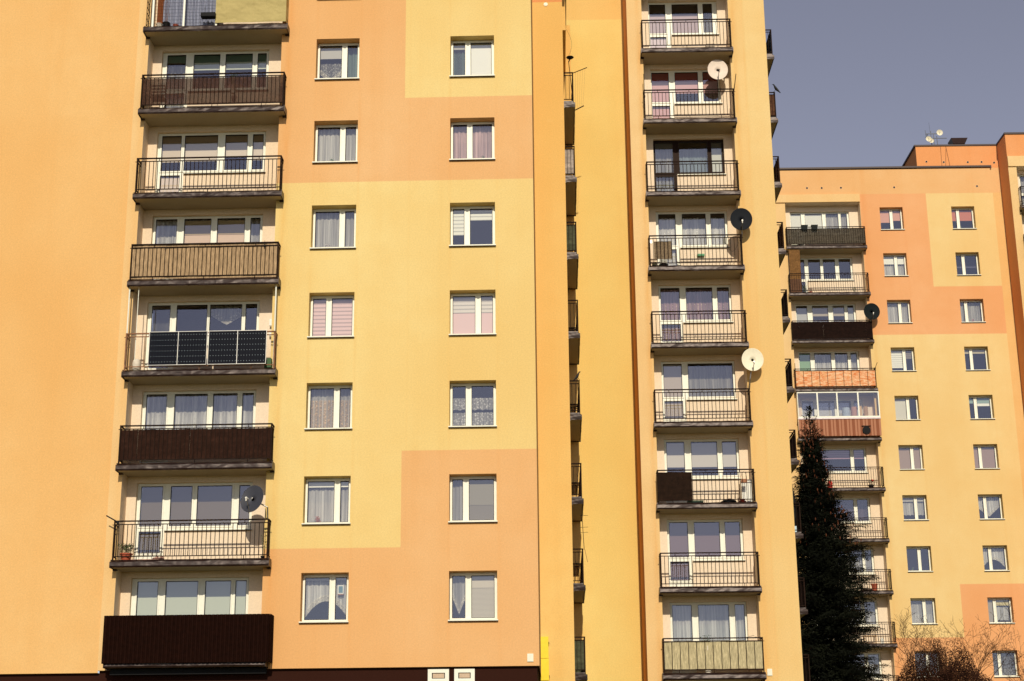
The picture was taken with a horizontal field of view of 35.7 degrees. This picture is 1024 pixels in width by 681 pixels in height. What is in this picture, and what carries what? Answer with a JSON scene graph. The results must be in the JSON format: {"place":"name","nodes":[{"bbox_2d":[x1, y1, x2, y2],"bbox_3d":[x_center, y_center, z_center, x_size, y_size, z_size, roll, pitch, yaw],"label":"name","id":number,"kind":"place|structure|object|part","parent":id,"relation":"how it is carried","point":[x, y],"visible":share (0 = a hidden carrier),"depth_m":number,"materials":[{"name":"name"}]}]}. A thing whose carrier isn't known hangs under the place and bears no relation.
{"place":"outdoors","nodes":[
{"label":"outdoors","id":0,"kind":"place"},
{"bbox_2d":[687,500,703,502],"bbox_3d":[6.166,5.461,53.473,0.540,0.120,0.260,-1,-16,1],"label":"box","id":1,"kind":"object","parent":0,"point":[695,501],"visible":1,"depth_m":53.36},
{"bbox_3d":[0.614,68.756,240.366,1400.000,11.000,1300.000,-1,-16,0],"label":"ground","id":2,"kind":"structure","parent":0,"visible":0},
{"bbox_2d":[0,0,587,680],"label":"apartment building","id":3,"kind":"structure","parent":2,"relation":"on","point":[402,416],"depth_m":47.70,"materials":[{"name":"yellow paint"}]},
{"bbox_2d":[118,543,134,559],"bbox_3d":[-11.026,6.055,45.426,0.462,0.532,0.372,-12,-20,35],"label":"plant pot","id":4,"kind":"object","parent":3,"relation":"on","point":[126,554],"visible":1,"depth_m":45.34,"materials":[{"name":"ceramic"}]},
{"bbox_2d":[132,359,140,369],"bbox_3d":[-11.104,0.748,47.028,0.250,0.420,0.250,-1,-16,2],"label":"sack","id":5,"kind":"object","parent":3,"relation":"on","point":[136,362],"visible":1,"depth_m":46.94,"materials":[{"name":"white fabric"}]},
{"bbox_2d":[131,557,163,559],"bbox_3d":[-10.381,6.240,45.380,0.930,0.140,0.280,-1,-16,2],"label":"doormat","id":6,"kind":"object","parent":3,"relation":"on","point":[150,559],"visible":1,"depth_m":45.29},
{"bbox_2d":[162,0,169,25],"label":"plant pot","id":7,"kind":"object","parent":3,"relation":"on","point":[165,18],"visible":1,"depth_m":50.06,"materials":[{"name":"black plastic"}]},
{"bbox_2d":[148,331,207,365],"bbox_3d":[-9.847,0.230,46.864,1.724,1.030,0.043,-1,-16,2],"label":"solar panel","id":8,"kind":"object","parent":3,"relation":"attached to","point":[178,348],"visible":1,"depth_m":46.85,"materials":[{"name":"glass"}]},
{"bbox_2d":[131,577,248,614],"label":"window","id":9,"kind":"structure","parent":3,"relation":"in","point":[164,596],"depth_m":46.02,"materials":[{"name":"clear glass"}]},
{"bbox_2d":[134,482,252,558],"bbox_3d":[-9.300,5.343,46.525,3.460,2.401,0.285,-1,-16,2],"label":"window","id":10,"kind":"structure","parent":3,"relation":"in","point":[213,500],"depth_m":46.77,"materials":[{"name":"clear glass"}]},
{"bbox_2d":[139,390,255,462],"bbox_3d":[-9.334,2.700,47.462,3.431,2.401,0.243,-1,-16,2],"label":"window","id":11,"kind":"structure","parent":3,"relation":"in","point":[183,407],"depth_m":47.67,"materials":[{"name":"clear glass"}]},
{"bbox_2d":[145,301,259,369],"bbox_3d":[-9.347,-0.011,48.169,3.460,2.401,0.415,-1,-16,2],"label":"window","id":12,"kind":"structure","parent":3,"relation":"in","point":[173,306],"depth_m":48.43,"materials":[{"name":"white glass"}]},
{"bbox_2d":[150,215,262,279],"bbox_3d":[-9.382,-2.675,49.033,3.431,2.401,0.223,-1,-16,2],"label":"window","id":13,"kind":"structure","parent":3,"relation":"in","point":[198,229],"depth_m":49.24,"materials":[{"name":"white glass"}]},
{"bbox_2d":[200,12,215,18],"bbox_3d":[-9.522,-10.315,49.919,0.460,0.420,0.200,-1,-16,2],"label":"window box","id":14,"kind":"object","parent":3,"relation":"attached to","point":[207,15],"visible":1,"depth_m":49.80,"materials":[{"name":"black plastic"}]},
{"bbox_2d":[155,132,265,191],"bbox_3d":[-9.396,-5.397,49.699,3.460,2.401,0.309,-1,-16,2],"label":"window","id":15,"kind":"structure","parent":3,"relation":"in","point":[235,143],"depth_m":49.99,"materials":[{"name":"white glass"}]},
{"bbox_2d":[160,51,268,107],"bbox_3d":[-9.430,-8.041,50.632,3.431,2.401,0.260,-1,-16,2],"label":"window","id":16,"kind":"structure","parent":3,"relation":"in","point":[254,60],"depth_m":50.83,"materials":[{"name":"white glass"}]},
{"bbox_2d":[207,330,266,364],"bbox_3d":[-8.088,0.200,46.817,1.724,1.030,0.043,-1,-16,2],"label":"solar panel","id":17,"kind":"object","parent":3,"relation":"attached to","point":[237,347],"visible":1,"depth_m":46.80,"materials":[{"name":"glass"}]},
{"bbox_2d":[241,485,267,517],"bbox_3d":[-7.340,4.561,45.282,0.805,0.937,0.497,1,-16,-4],"label":"satellite dish","id":18,"kind":"object","parent":3,"relation":"attached to","point":[251,498],"visible":1,"depth_m":45.38,"materials":[{"name":"metal"}]},
{"bbox_2d":[264,358,271,367],"bbox_3d":[-7.196,0.714,46.926,0.200,0.360,0.180,-1,-16,2],"label":"crate","id":19,"kind":"object","parent":3,"relation":"on","point":[268,360],"visible":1,"depth_m":46.86,"materials":[{"name":"green plastic"}]},
{"bbox_2d":[299,574,348,623],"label":"window","id":20,"kind":"structure","parent":3,"relation":"in","point":[317,588],"depth_m":45.57,"materials":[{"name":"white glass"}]},
{"bbox_2d":[302,478,350,524],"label":"window","id":21,"kind":"structure","parent":3,"relation":"in","point":[328,499],"depth_m":46.35,"materials":[{"name":"white glass"}]},
{"bbox_2d":[304,385,352,429],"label":"window","id":22,"kind":"structure","parent":3,"relation":"in","point":[334,418],"depth_m":47.13,"materials":[{"name":"white glass"}]},
{"bbox_2d":[307,295,353,337],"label":"window","id":23,"kind":"structure","parent":3,"relation":"in","point":[331,316],"depth_m":47.85,"materials":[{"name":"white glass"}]},
{"bbox_2d":[310,209,355,248],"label":"window","id":24,"kind":"structure","parent":3,"relation":"in","point":[338,230],"depth_m":48.72,"materials":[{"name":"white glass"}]},
{"bbox_2d":[312,124,357,162],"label":"window","id":25,"kind":"structure","parent":3,"relation":"in","point":[340,145],"depth_m":49.52,"materials":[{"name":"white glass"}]},
{"bbox_2d":[314,43,359,79],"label":"window","id":26,"kind":"structure","parent":3,"relation":"in","point":[349,56],"depth_m":50.31,"materials":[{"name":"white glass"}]},
{"bbox_2d":[338,585,343,594],"bbox_3d":[-4.904,7.147,45.535,0.170,0.280,0.016,-1,-16,2],"label":"picture","id":27,"kind":"object","parent":3,"relation":"attached to","point":[340,589],"visible":1,"depth_m":45.53,"materials":[{"name":"white paper"}]},
{"bbox_2d":[428,669,448,680],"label":"basement window","id":28,"kind":"structure","parent":3,"relation":"in","point":[433,674],"depth_m":44.49,"materials":[{"name":"white plastic"}]},
{"bbox_2d":[454,669,474,680],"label":"basement window","id":29,"kind":"structure","parent":3,"relation":"in","point":[459,674],"depth_m":44.47,"materials":[{"name":"white plastic"}]},
{"bbox_2d":[449,40,494,76],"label":"window","id":30,"kind":"structure","parent":3,"relation":"in","point":[479,54],"depth_m":50.14,"materials":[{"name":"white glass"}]},
{"bbox_2d":[449,122,495,160],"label":"window","id":31,"kind":"structure","parent":3,"relation":"in","point":[469,142],"depth_m":49.41,"materials":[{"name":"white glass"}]},
{"bbox_2d":[449,206,495,246],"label":"window","id":32,"kind":"structure","parent":3,"relation":"in","point":[461,217],"depth_m":48.59,"materials":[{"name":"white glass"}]},
{"bbox_2d":[448,383,496,427],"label":"window","id":33,"kind":"structure","parent":3,"relation":"in","point":[468,404],"depth_m":46.96,"materials":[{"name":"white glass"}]},
{"bbox_2d":[449,293,496,335],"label":"window","id":34,"kind":"structure","parent":3,"relation":"in","point":[471,313],"depth_m":47.75,"materials":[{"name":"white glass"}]},
{"bbox_2d":[448,476,497,522],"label":"window","id":35,"kind":"structure","parent":3,"relation":"in","point":[473,499],"depth_m":46.18,"materials":[{"name":"white glass"}]},
{"bbox_2d":[448,572,497,621],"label":"window","id":36,"kind":"structure","parent":3,"relation":"in","point":[480,595],"depth_m":45.36,"materials":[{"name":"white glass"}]},
{"bbox_2d":[527,654,532,661],"bbox_3d":[0.514,8.865,44.447,0.170,0.220,0.033,-1,-16,2],"label":"junction plate","id":37,"kind":"object","parent":3,"relation":"attached to","point":[529,657],"visible":1,"depth_m":44.43,"materials":[{"name":"white plastic"}]},
{"bbox_2d":[540,637,549,680],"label":"gas cabinet","id":38,"kind":"object","parent":3,"relation":"attached to","point":[544,674],"visible":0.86,"depth_m":48.20,"materials":[{"name":"yellow metal"}]},
{"bbox_3d":[0.987,9.978,48.200,0.270,0.655,0.160,-1,-16,2],"label":"lower door","id":39,"kind":"part","parent":38,"relation":"part of","materials":[{"name":"yellow metal"}]},
{"bbox_3d":[0.976,9.345,48.384,0.270,0.645,0.165,-1,-16,2],"label":"upper door","id":40,"kind":"part","parent":38,"relation":"part of","materials":[{"name":"yellow metal"}]},
{"bbox_2d":[566,56,573,99],"bbox_3d":[2.046,-9.180,55.719,0.270,1.641,0.270,-1,-16,2],"label":"satellite dish","id":41,"kind":"object","parent":3,"relation":"attached to","point":[569,57],"visible":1,"depth_m":55.84,"materials":[{"name":"black plastic"}]},
{"bbox_2d":[573,67,586,110],"bbox_3d":[2.394,-8.805,55.617,0.503,1.633,0.053,-3,-17,8],"label":"clothesline","id":42,"kind":"object","parent":3,"relation":"attached to","point":[575,92],"visible":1,"depth_m":55.54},
{"bbox_2d":[580,515,587,561],"bbox_3d":[2.329,6.353,51.143,0.250,1.552,0.020,-1,-16,1],"label":"tv antenna","id":43,"kind":"object","parent":3,"relation":"attached to","point":[583,532],"visible":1,"depth_m":51.19,"materials":[{"name":"grey metal"}]},
{"bbox_2d":[537,0,810,680],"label":"apartment building","id":44,"kind":"structure","parent":2,"relation":"on","point":[677,412],"depth_m":55.97,"materials":[{"name":"paint"}]},
{"bbox_2d":[654,241,671,258],"bbox_3d":[5.308,-3.176,55.924,0.620,0.660,0.025,-1,-16,1],"label":"rug","id":45,"kind":"object","parent":44,"relation":"hanging from","point":[661,250],"visible":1,"depth_m":55.92,"materials":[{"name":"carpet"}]},
{"bbox_2d":[648,2,718,47],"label":"window","id":46,"kind":"structure","parent":44,"relation":"in","point":[668,6],"depth_m":59.54,"materials":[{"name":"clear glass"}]},
{"bbox_2d":[650,70,722,118],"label":"window","id":47,"kind":"structure","parent":44,"relation":"in","point":[684,79],"depth_m":58.83,"materials":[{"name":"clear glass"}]},
{"bbox_2d":[653,140,725,190],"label":"window","id":48,"kind":"structure","parent":44,"relation":"in","point":[669,150],"depth_m":58.09,"materials":[{"name":"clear glass"}]},
{"bbox_2d":[656,211,729,265],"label":"window","id":49,"kind":"structure","parent":44,"relation":"in","point":[679,225],"depth_m":57.30,"materials":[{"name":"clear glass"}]},
{"bbox_2d":[658,285,733,342],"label":"window","id":50,"kind":"structure","parent":44,"relation":"in","point":[682,299],"depth_m":56.49,"materials":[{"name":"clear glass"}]},
{"bbox_2d":[661,361,737,421],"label":"window","id":51,"kind":"structure","parent":44,"relation":"in","point":[675,375],"depth_m":55.69,"materials":[{"name":"clear glass"}]},
{"bbox_2d":[664,439,740,502],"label":"window","id":52,"kind":"structure","parent":44,"relation":"in","point":[687,454],"depth_m":54.88,"materials":[{"name":"clear glass"}]},
{"bbox_2d":[700,635,710,672],"bbox_3d":[6.380,10.266,51.998,0.370,1.265,0.297,10,-19,-32],"label":"plant pot","id":53,"kind":"object","parent":44,"relation":"on","point":[707,671],"visible":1,"depth_m":51.85,"materials":[{"name":"green"}]},
{"bbox_2d":[667,519,745,586],"bbox_3d":[6.579,7.241,53.809,2.600,2.401,0.273,-1,-16,1],"label":"window","id":54,"kind":"structure","parent":44,"relation":"in","point":[717,535],"depth_m":54.04,"materials":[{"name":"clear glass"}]},
{"bbox_2d":[670,602,747,672],"bbox_3d":[6.586,9.971,53.169,2.571,2.401,0.241,-1,-16,1],"label":"window","id":55,"kind":"structure","parent":44,"relation":"in","point":[684,612],"depth_m":53.36,"materials":[{"name":"clear glass"}]},
{"bbox_2d":[708,60,727,81],"bbox_3d":[7.566,-9.897,58.011,0.725,0.814,0.470,8,-19,-27],"label":"satellite dish","id":56,"kind":"object","parent":44,"relation":"attached to","point":[718,69],"visible":1,"depth_m":58.08,"materials":[{"name":"white metal"}]},
{"bbox_2d":[721,498,736,501],"bbox_3d":[7.285,5.417,53.464,0.549,0.220,0.314,-1,-16,1],"label":"bag","id":57,"kind":"object","parent":44,"relation":"on","point":[729,500],"visible":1,"depth_m":53.34,"materials":[{"name":"black plastic"}]},
{"bbox_2d":[730,208,751,238],"bbox_3d":[8.088,-4.070,55.884,0.588,1.236,0.601,-16,-22,42],"label":"satellite dish","id":58,"kind":"object","parent":44,"relation":"attached to","point":[741,219],"visible":1,"depth_m":55.94,"materials":[{"name":"metal"}]},
{"bbox_2d":[739,479,751,501],"bbox_3d":[7.950,5.196,53.987,0.360,0.890,0.422,-1,-16,1],"label":"cabinet","id":59,"kind":"object","parent":44,"relation":"on","point":[745,493],"visible":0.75,"depth_m":53.81,"materials":[{"name":"white plastic"}]},
{"bbox_2d":[742,348,763,387],"bbox_3d":[8.214,0.930,54.458,0.660,1.375,0.520,-16,-22,42],"label":"satellite dish","id":60,"kind":"object","parent":44,"relation":"attached to","point":[752,359],"visible":1,"depth_m":54.53,"materials":[{"name":"metal"}]},
{"bbox_2d":[767,669,771,675],"bbox_3d":[8.426,10.847,51.987,0.160,0.220,0.033,-1,-16,1],"label":"junction plate","id":61,"kind":"object","parent":44,"relation":"attached to","point":[769,672],"visible":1,"depth_m":51.97,"materials":[{"name":"white plastic"}]},
{"bbox_2d":[792,486,796,525],"bbox_3d":[10.563,6.310,59.661,0.220,1.900,0.209,-1,-16,1],"label":"parasol","id":62,"kind":"object","parent":44,"relation":"on","point":[795,517],"visible":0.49,"depth_m":59.56,"materials":[{"name":"black fabric"}]},
{"bbox_2d":[793,405,893,680],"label":"spruce tree","id":63,"kind":"object","parent":2,"relation":"on","point":[832,647],"visible":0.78,"depth_m":68.98,"materials":[{"name":"green plant"}]},
{"bbox_2d":[775,144,1023,680],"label":"apartment building","id":64,"kind":"structure","parent":2,"relation":"on","point":[937,456],"depth_m":88.80,"materials":[{"name":"paint"}]},
{"bbox_2d":[801,225,807,229],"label":"window box","id":65,"kind":"object","parent":64,"relation":"attached to","point":[804,227],"visible":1,"depth_m":90.72,"materials":[{"name":"black plastic"}]},
{"bbox_2d":[811,225,817,229],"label":"window box","id":66,"kind":"object","parent":64,"relation":"attached to","point":[814,227],"visible":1,"depth_m":90.71,"materials":[{"name":"black plastic"}]},
{"bbox_2d":[790,212,848,245],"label":"window","id":67,"kind":"structure","parent":64,"relation":"in","point":[823,220],"depth_m":92.28,"materials":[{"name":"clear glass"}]},
{"bbox_2d":[795,304,855,339],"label":"window","id":68,"kind":"structure","parent":64,"relation":"in","point":[830,310],"depth_m":90.68,"materials":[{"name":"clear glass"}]},
{"bbox_2d":[800,258,853,291],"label":"window","id":69,"kind":"structure","parent":64,"relation":"in","point":[836,261],"depth_m":91.41,"materials":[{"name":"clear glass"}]},
{"bbox_2d":[798,351,859,387],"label":"window","id":70,"kind":"structure","parent":64,"relation":"in","point":[845,359],"depth_m":89.93,"materials":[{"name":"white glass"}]},
{"bbox_2d":[801,399,862,437],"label":"window","id":71,"kind":"structure","parent":64,"relation":"in","point":[823,411],"depth_m":89.07,"materials":[{"name":"white glass"}]},
{"bbox_2d":[821,448,867,473],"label":"window","id":72,"kind":"structure","parent":64,"relation":"in","point":[837,453],"depth_m":88.32,"materials":[{"name":"white glass"}]},
{"bbox_2d":[842,407,851,436],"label":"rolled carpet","id":73,"kind":"object","parent":64,"relation":"on","point":[845,411],"visible":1,"depth_m":88.07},
{"bbox_2d":[835,498,871,523],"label":"window","id":74,"kind":"structure","parent":64,"relation":"in","point":[855,507],"depth_m":87.41,"materials":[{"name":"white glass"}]},
{"bbox_2d":[851,407,858,436],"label":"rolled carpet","id":75,"kind":"object","parent":64,"relation":"on","point":[853,411],"visible":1,"depth_m":88.11,"materials":[{"name":"pink fabric"}]},
{"bbox_2d":[842,549,875,574],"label":"window","id":76,"kind":"structure","parent":64,"relation":"in","point":[871,559],"depth_m":86.69,"materials":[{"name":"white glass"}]},
{"bbox_2d":[850,600,879,626],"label":"window","id":77,"kind":"structure","parent":64,"relation":"in","point":[874,618],"depth_m":85.91,"materials":[{"name":"grey glass"}]},
{"bbox_2d":[862,425,870,433],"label":"fan guard","id":78,"kind":"object","parent":64,"relation":"attached to","point":[866,429],"visible":1,"depth_m":87.39,"materials":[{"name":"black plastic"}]},
{"bbox_2d":[863,406,869,436],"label":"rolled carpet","id":79,"kind":"object","parent":64,"relation":"on","point":[865,408],"visible":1,"depth_m":88.15,"materials":[{"name":"fabric"}]},
{"bbox_2d":[856,653,882,679],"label":"window","id":80,"kind":"structure","parent":64,"relation":"in","point":[877,655],"depth_m":85.18,"materials":[{"name":"grey glass"}]},
{"bbox_2d":[864,303,879,320],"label":"satellite dish","id":81,"kind":"object","parent":64,"relation":"attached to","point":[871,311],"visible":1,"depth_m":89.22,"materials":[{"name":"metal"}]},
{"bbox_2d":[868,567,877,589],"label":"plant pot","id":82,"kind":"object","parent":64,"relation":"on","point":[872,585],"visible":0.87,"depth_m":85.29,"materials":[{"name":"ceramic"}]},
{"bbox_2d":[880,209,904,229],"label":"window","id":83,"kind":"structure","parent":64,"relation":"in","point":[886,215],"depth_m":91.81,"materials":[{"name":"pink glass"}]},
{"bbox_2d":[883,255,908,276],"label":"window","id":84,"kind":"structure","parent":64,"relation":"in","point":[890,270],"depth_m":91.05,"materials":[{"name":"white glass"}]},
{"bbox_2d":[887,301,912,323],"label":"window","id":85,"kind":"structure","parent":64,"relation":"in","point":[899,312],"depth_m":90.26,"materials":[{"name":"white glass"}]},
{"bbox_2d":[891,349,916,371],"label":"window","id":86,"kind":"structure","parent":64,"relation":"in","point":[898,356],"depth_m":89.42,"materials":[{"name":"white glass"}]},
{"bbox_2d":[894,397,920,419],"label":"window","id":87,"kind":"structure","parent":64,"relation":"in","point":[902,407],"depth_m":88.60,"materials":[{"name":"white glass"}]},
{"bbox_2d":[898,446,924,469],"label":"window","id":88,"kind":"structure","parent":64,"relation":"in","point":[910,457],"depth_m":87.80,"materials":[{"name":"pink glass"}]},
{"bbox_2d":[902,496,928,520],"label":"window","id":89,"kind":"structure","parent":64,"relation":"in","point":[912,505],"depth_m":87.12,"materials":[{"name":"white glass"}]},
{"bbox_2d":[906,547,933,571],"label":"window","id":90,"kind":"structure","parent":64,"relation":"in","point":[918,548],"depth_m":86.16,"materials":[{"name":"clear glass"}]},
{"bbox_2d":[910,599,937,624],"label":"window","id":91,"kind":"structure","parent":64,"relation":"in","point":[924,606],"depth_m":85.49,"materials":[{"name":"white glass"}]},
{"bbox_2d":[925,127,946,144],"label":"rooftop antenna","id":92,"kind":"object","parent":64,"relation":"on","point":[930,139],"visible":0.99,"depth_m":95.97,"materials":[{"name":"metal"}]},
{"bbox_2d":[948,138,966,143],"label":"roof ventilator","id":93,"kind":"object","parent":64,"relation":"on","point":[957,140],"visible":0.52,"depth_m":97.72,"materials":[{"name":"brown metal"}]},
{"bbox_2d":[951,208,976,228],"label":"window","id":94,"kind":"structure","parent":64,"relation":"in","point":[962,214],"depth_m":91.79,"materials":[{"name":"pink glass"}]},
{"bbox_2d":[955,254,980,275],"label":"window","id":95,"kind":"structure","parent":64,"relation":"in","point":[963,267],"depth_m":90.92,"materials":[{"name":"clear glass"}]},
{"bbox_2d":[960,301,985,322],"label":"window","id":96,"kind":"structure","parent":64,"relation":"in","point":[970,314],"depth_m":90.21,"materials":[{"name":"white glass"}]},
{"bbox_2d":[964,348,990,370],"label":"window","id":97,"kind":"structure","parent":64,"relation":"in","point":[970,351],"depth_m":89.40,"materials":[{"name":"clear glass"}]},
{"bbox_2d":[969,396,994,419],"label":"window","id":98,"kind":"structure","parent":64,"relation":"in","point":[976,401],"depth_m":88.64,"materials":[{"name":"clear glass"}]},
{"bbox_2d":[973,445,999,468],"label":"window","id":99,"kind":"structure","parent":64,"relation":"in","point":[985,457],"depth_m":87.78,"materials":[{"name":"pink glass"}]},
{"bbox_2d":[978,495,1004,519],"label":"window","id":100,"kind":"structure","parent":64,"relation":"in","point":[988,504],"depth_m":87.07,"materials":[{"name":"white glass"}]},
{"bbox_2d":[982,546,1009,570],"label":"window","id":101,"kind":"structure","parent":64,"relation":"in","point":[990,553],"depth_m":86.29,"materials":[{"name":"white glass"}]},
{"bbox_2d":[987,598,1014,623],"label":"window","id":102,"kind":"structure","parent":64,"relation":"in","point":[992,602],"depth_m":85.47,"materials":[{"name":"clear glass"}]},
{"bbox_2d":[992,651,1018,677],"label":"window","id":103,"kind":"structure","parent":64,"relation":"in","point":[998,661],"depth_m":84.50,"materials":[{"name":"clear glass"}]},
{"bbox_2d":[863,606,974,677],"bbox_3d":[15.668,12.339,61.404,4.394,3.957,3.333,7,-18,-25],"label":"bare shrub","id":104,"kind":"object","parent":2,"relation":"on","point":[907,633],"visible":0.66,"depth_m":61.44,"materials":[{"name":"brown plant"}]},
{"bbox_2d":[896,637,991,680],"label":"brown bush","id":105,"kind":"object","parent":2,"relation":"on","point":[947,671],"visible":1,"depth_m":58.70,"materials":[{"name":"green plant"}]},
{"bbox_2d":[913,601,1023,678],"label":"bare shrub","id":106,"kind":"object","parent":2,"relation":"on","point":[992,647],"visible":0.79,"depth_m":60.56,"materials":[{"name":"brown plant"}]},
{"bbox_2d":[996,132,1023,406],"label":"apartment building","id":107,"kind":"structure","parent":2,"relation":"on","point":[1010,148],"depth_m":90.09,"materials":[{"name":"paint"}]},
{"bbox_2d":[1019,175,1023,204],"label":"window","id":108,"kind":"structure","parent":107,"relation":"in","point":[1022,176],"depth_m":91.10,"materials":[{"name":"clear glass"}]},
{"bbox_2d":[999,639,1023,680],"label":"bare shrub","id":109,"kind":"object","parent":2,"relation":"on","point":[1018,659],"visible":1,"depth_m":59.83,"materials":[{"name":"brown plant"}]}
]}

